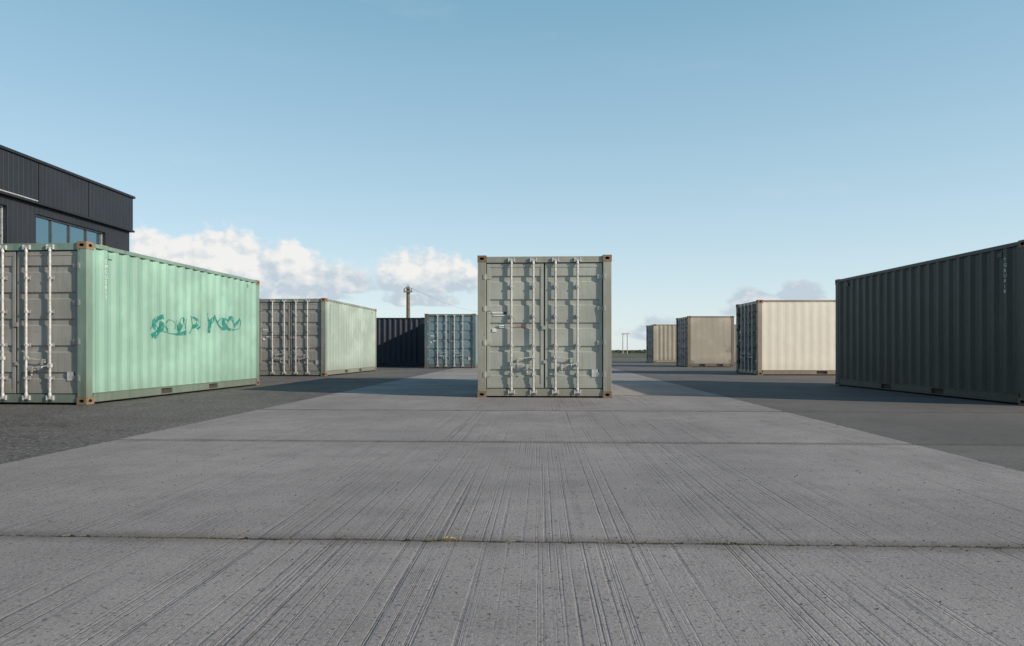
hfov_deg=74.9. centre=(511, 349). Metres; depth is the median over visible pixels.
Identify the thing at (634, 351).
distant hedge
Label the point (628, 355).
ground
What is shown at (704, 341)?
shipping container
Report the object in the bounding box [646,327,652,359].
doors
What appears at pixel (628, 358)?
yard kerb
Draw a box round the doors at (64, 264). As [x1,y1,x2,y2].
[0,251,79,393]
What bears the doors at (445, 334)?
in the shipping container at (451, 340)
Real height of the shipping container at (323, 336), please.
2.591 m
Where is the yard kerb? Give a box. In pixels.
[612,358,645,358]
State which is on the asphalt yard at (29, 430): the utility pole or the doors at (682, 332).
the utility pole
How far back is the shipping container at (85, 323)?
11.27 m
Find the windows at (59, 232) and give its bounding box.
[0,207,100,244]
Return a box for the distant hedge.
[612,349,645,352]
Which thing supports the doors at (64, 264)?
in the shipping container at (85, 323)
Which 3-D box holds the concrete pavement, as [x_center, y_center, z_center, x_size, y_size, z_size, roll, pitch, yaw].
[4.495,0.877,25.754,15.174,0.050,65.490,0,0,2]
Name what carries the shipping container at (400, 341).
on the asphalt yard at (29, 430)
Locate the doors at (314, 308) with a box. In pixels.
[260,302,321,370]
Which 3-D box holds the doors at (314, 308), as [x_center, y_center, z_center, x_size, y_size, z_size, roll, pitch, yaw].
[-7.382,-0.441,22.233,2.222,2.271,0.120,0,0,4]
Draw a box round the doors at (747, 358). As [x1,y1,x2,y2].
[737,305,756,369]
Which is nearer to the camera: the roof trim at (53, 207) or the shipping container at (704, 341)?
the roof trim at (53, 207)
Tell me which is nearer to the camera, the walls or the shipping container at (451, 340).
the walls
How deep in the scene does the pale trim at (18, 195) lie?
20.77 m
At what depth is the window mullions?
23.46 m
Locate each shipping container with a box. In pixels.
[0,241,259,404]
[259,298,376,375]
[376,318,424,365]
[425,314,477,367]
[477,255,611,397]
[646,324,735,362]
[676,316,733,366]
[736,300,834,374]
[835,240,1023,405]
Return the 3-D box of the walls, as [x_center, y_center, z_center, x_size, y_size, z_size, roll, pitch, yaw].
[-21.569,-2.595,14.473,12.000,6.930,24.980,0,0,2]
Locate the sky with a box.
[0,0,1023,349]
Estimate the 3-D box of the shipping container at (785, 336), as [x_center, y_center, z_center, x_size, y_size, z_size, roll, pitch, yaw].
[11.473,-0.425,24.040,6.088,2.591,2.438,0,0,2]
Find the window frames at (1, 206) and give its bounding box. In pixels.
[0,205,102,244]
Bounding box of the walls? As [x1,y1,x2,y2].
[0,149,132,250]
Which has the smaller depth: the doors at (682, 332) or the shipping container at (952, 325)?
the shipping container at (952, 325)
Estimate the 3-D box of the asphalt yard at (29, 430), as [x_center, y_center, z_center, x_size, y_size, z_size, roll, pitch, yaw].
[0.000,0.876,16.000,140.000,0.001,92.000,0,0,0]
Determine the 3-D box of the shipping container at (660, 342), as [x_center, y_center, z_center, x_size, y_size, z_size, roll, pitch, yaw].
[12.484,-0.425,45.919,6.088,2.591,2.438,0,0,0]
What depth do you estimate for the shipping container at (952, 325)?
12.48 m
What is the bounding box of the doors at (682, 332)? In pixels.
[676,319,686,362]
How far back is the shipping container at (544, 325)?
12.17 m
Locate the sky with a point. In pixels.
(723, 154)
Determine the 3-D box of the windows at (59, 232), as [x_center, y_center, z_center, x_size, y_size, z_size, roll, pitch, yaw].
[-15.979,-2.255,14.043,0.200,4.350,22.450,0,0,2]
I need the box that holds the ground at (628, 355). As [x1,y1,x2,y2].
[612,350,645,357]
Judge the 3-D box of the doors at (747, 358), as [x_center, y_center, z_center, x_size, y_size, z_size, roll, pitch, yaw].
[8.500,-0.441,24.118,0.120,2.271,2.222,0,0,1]
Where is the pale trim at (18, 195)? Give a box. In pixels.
[0,189,37,201]
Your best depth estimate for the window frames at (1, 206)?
22.48 m
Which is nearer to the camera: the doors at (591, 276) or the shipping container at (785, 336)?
the doors at (591, 276)
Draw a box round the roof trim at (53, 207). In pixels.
[0,145,134,232]
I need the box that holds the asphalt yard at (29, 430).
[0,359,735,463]
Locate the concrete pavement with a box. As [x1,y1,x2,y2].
[0,360,1023,645]
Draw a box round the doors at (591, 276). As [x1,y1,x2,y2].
[483,263,605,387]
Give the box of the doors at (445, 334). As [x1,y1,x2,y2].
[427,317,472,364]
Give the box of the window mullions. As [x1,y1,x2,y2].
[0,220,86,242]
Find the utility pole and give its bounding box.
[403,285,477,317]

